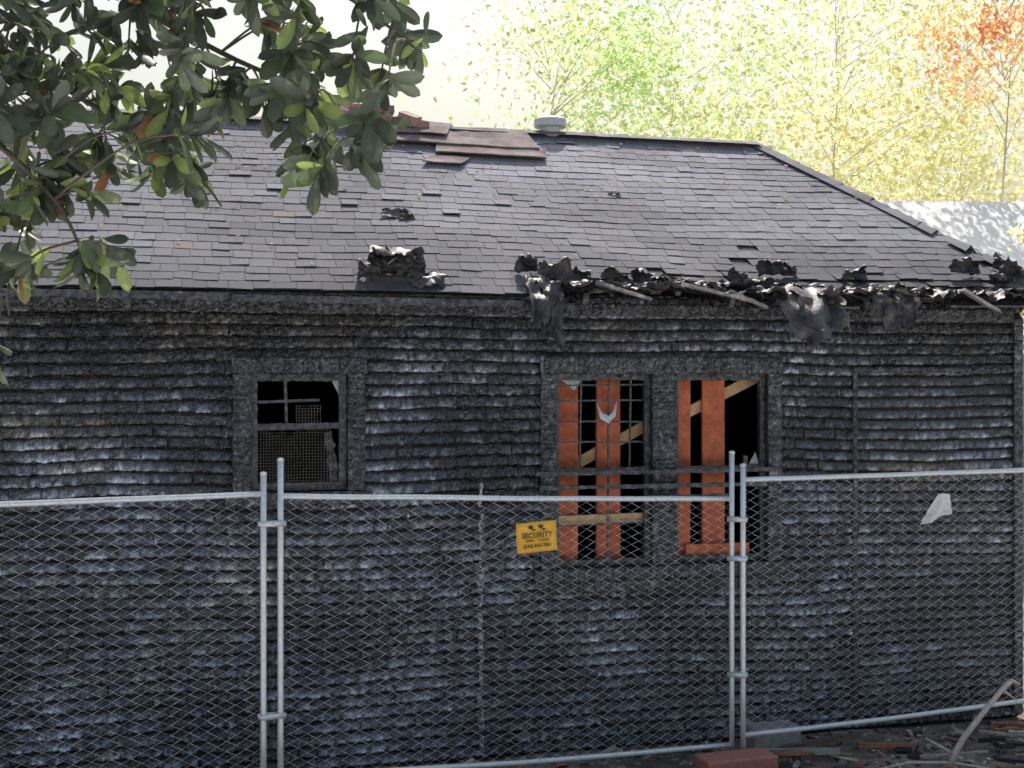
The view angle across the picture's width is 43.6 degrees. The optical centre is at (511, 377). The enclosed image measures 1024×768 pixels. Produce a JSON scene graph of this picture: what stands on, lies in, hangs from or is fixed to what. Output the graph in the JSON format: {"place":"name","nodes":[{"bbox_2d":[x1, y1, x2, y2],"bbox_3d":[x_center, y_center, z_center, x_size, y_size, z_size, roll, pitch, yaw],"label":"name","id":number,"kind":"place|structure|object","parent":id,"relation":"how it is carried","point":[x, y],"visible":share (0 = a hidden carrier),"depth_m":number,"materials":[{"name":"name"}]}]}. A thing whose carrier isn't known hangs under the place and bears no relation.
{"place":"outdoors","nodes":[
{"label":"outdoors","id":0,"kind":"place"},
{"bbox_2d":[0,0,442,384],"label":"broadleaf tree","id":1,"kind":"object","parent":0,"point":[154,131],"visible":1,"depth_m":2.34,"materials":[{"name":"green plant"}]},
{"bbox_2d":[0,0,1023,201],"label":"sky","id":2,"kind":"structure","parent":0,"point":[336,14],"materials":[{"name":"white"}]},
{"bbox_2d":[361,563,1023,767],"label":"ground","id":3,"kind":"structure","parent":0,"point":[861,754],"depth_m":9.91,"materials":[{"name":"soil"}]},
{"bbox_2d":[0,290,1021,767],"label":"front siding","id":4,"kind":"object","parent":3,"relation":"on","point":[112,402],"visible":0.92,"depth_m":9.63,"materials":[{"name":"black wood"}]},
{"bbox_2d":[475,483,485,745],"bbox_3d":[-0.240,1.797,9.708,0.077,2.001,0.056,0,0,-34],"label":"ash covered batten","id":5,"kind":"object","parent":4,"relation":"attached to","point":[478,588],"visible":0.91,"depth_m":9.70,"materials":[{"name":"grey wood"}]},
{"bbox_2d":[0,296,1023,712],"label":"window and corner trim","id":6,"kind":"structure","parent":4,"relation":"attached to","point":[664,372],"depth_m":10.03,"materials":[{"name":"black wood"}]},
{"bbox_2d":[0,451,1023,767],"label":"chain link fence","id":7,"kind":"object","parent":3,"relation":"on","point":[264,715],"visible":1,"depth_m":8.97,"materials":[{"name":"metal"}]},
{"bbox_2d":[516,520,557,553],"bbox_3d":[0.172,1.111,8.930,0.300,0.210,0.027,-3,1,-20],"label":"security sign","id":8,"kind":"object","parent":7,"relation":"attached to","point":[539,536],"visible":1,"depth_m":8.93,"materials":[{"name":"yellow plastic"}]},
{"bbox_2d":[921,493,951,523],"bbox_3d":[3.281,1.021,9.909,0.240,0.250,0.060,0,0,0],"label":"plastic bag","id":9,"kind":"object","parent":7,"relation":"attached to","point":[940,505],"visible":1,"depth_m":9.91,"materials":[{"name":"white plastic"}]},
{"bbox_2d":[385,0,764,139],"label":"green tree","id":10,"kind":"object","parent":3,"relation":"on","point":[628,55],"visible":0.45,"depth_m":29.47,"materials":[{"name":"green plant"}]},
{"bbox_2d":[257,373,1017,767],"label":"wall","id":11,"kind":"structure","parent":3,"relation":"on","point":[741,429],"depth_m":12.64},
{"bbox_2d":[0,251,1023,313],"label":"charred rafters and decking","id":12,"kind":"object","parent":11,"relation":"on","point":[254,297],"visible":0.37,"depth_m":9.10,"materials":[{"name":"brown wood"}]},
{"bbox_2d":[3,124,1023,301],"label":"roof underlay","id":13,"kind":"object","parent":12,"relation":"on","point":[745,261],"visible":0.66,"depth_m":10.10,"materials":[{"name":"black"}]},
{"bbox_2d":[337,103,428,126],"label":"fallen chimney bricks","id":14,"kind":"object","parent":13,"relation":"on","point":[416,120],"visible":0.18,"depth_m":11.60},
{"bbox_2d":[0,104,1023,295],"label":"roof shingles","id":15,"kind":"object","parent":13,"relation":"on","point":[857,232],"visible":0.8,"depth_m":10.64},
{"bbox_2d":[387,120,546,163],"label":"loose roof sheets","id":16,"kind":"object","parent":15,"relation":"on","point":[444,137],"visible":0.85,"depth_m":11.62,"materials":[{"name":"wood"}]},
{"bbox_2d":[0,122,973,273],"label":"leaf litter on roof","id":17,"kind":"object","parent":15,"relation":"on","point":[555,192],"visible":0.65,"depth_m":11.20,"materials":[{"name":"brown plant"}]},
{"bbox_2d":[380,192,620,219],"bbox_3d":[-0.049,-1.449,10.721,2.292,0.381,0.143,0,0,-28],"label":"roof debris","id":18,"kind":"object","parent":15,"relation":"on","point":[402,214],"visible":1,"depth_m":10.28,"materials":[{"name":"fabric"}]},
{"bbox_2d":[534,116,565,135],"bbox_3d":[0.364,-2.373,12.223,0.310,0.205,0.310,0,0,-15],"label":"roof vent","id":19,"kind":"object","parent":15,"relation":"on","point":[550,123],"visible":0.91,"depth_m":12.12,"materials":[{"name":"metal"}]},
{"bbox_2d":[357,245,1023,349],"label":"curled burnt roofing","id":20,"kind":"object","parent":12,"relation":"on","point":[814,312],"visible":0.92,"depth_m":9.90,"materials":[{"name":"fabric"}]},
{"bbox_2d":[595,281,999,311],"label":"loose eave boards","id":21,"kind":"object","parent":20,"relation":"on","point":[731,293],"visible":1,"depth_m":9.67,"materials":[{"name":"grey wood"}]},
{"bbox_2d":[251,373,780,567],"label":"charred sashes","id":22,"kind":"object","parent":11,"relation":"on","point":[339,481],"visible":0.81,"depth_m":9.99,"materials":[{"name":"black wood"}]},
{"bbox_2d":[257,405,329,482],"bbox_3d":[-1.601,0.491,9.405,0.530,0.581,0.008,0,0,-15],"label":"insect screen","id":23,"kind":"object","parent":22,"relation":"attached to","point":[260,463],"visible":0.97,"depth_m":9.44,"materials":[{"name":"black metal"}]},
{"bbox_2d":[332,380,757,463],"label":"glass shards","id":24,"kind":"object","parent":22,"relation":"in","point":[612,415],"visible":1,"depth_m":10.01,"materials":[{"name":"clear glass"}]},
{"bbox_2d":[252,119,1023,308],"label":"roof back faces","id":25,"kind":"object","parent":11,"relation":"on","point":[683,294],"visible":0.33,"depth_m":14.65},
{"bbox_2d":[559,380,748,560],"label":"red boards","id":26,"kind":"object","parent":11,"relation":"attached to","point":[712,422],"visible":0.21,"depth_m":10.16,"materials":[{"name":"wood"}]},
{"bbox_2d":[559,379,756,524],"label":"wood braces","id":27,"kind":"object","parent":11,"relation":"attached to","point":[731,389],"visible":0.38,"depth_m":10.15,"materials":[{"name":"brown wood"}]},
{"bbox_2d":[465,0,910,165],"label":"green tree","id":28,"kind":"object","parent":3,"relation":"on","point":[703,77],"visible":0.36,"depth_m":30.57,"materials":[{"name":"green plant"}]},
{"bbox_2d":[402,719,1023,767],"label":"rubble","id":29,"kind":"object","parent":3,"relation":"on","point":[1009,728],"visible":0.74,"depth_m":9.86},
{"bbox_2d":[694,747,777,767],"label":"fence foot block","id":30,"kind":"object","parent":3,"relation":"on","point":[759,757],"depth_m":9.24,"materials":[{"name":"red concrete"}]},
{"bbox_2d":[746,720,800,748],"bbox_3d":[2.020,2.792,9.950,0.404,0.192,0.204,0,0,-16],"label":"concrete block","id":31,"kind":"object","parent":3,"relation":"on","point":[770,741],"depth_m":9.87,"materials":[{"name":"grey concrete"}]},
{"bbox_2d":[612,0,1023,201],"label":"yellow tree","id":32,"kind":"object","parent":3,"relation":"on","point":[859,141],"visible":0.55,"depth_m":28.86,"materials":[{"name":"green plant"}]},
{"bbox_2d":[708,0,1023,201],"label":"yellow tree","id":33,"kind":"object","parent":3,"relation":"on","point":[900,83],"visible":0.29,"depth_m":30.94,"materials":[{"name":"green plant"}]},
{"bbox_2d":[863,0,1023,201],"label":"orange tree","id":34,"kind":"object","parent":3,"relation":"on","point":[995,30],"visible":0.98,"depth_m":24.45,"materials":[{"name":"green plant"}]},
{"bbox_2d":[881,678,1019,767],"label":"fallen branch","id":35,"kind":"object","parent":3,"relation":"on","point":[954,753],"visible":1,"depth_m":9.38,"materials":[{"name":"wood"}]},
{"bbox_2d":[923,1,1023,201],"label":"yellow tree","id":36,"kind":"object","parent":3,"relation":"on","point":[1001,140],"visible":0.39,"depth_m":33.13,"materials":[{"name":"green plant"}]},
{"bbox_2d":[1020,313,1023,562],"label":"walls","id":37,"kind":"structure","parent":3,"relation":"on","point":[1023,436],"depth_m":20.00,"materials":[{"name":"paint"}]},
{"bbox_2d":[877,200,1023,267],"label":"roof","id":38,"kind":"structure","parent":37,"relation":"on","point":[982,226],"depth_m":22.32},
{"bbox_2d":[1005,220,1023,352],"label":"red shrub","id":39,"kind":"object","parent":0,"point":[1016,229],"visible":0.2,"depth_m":14.01,"materials":[{"name":"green plant"}]}
]}

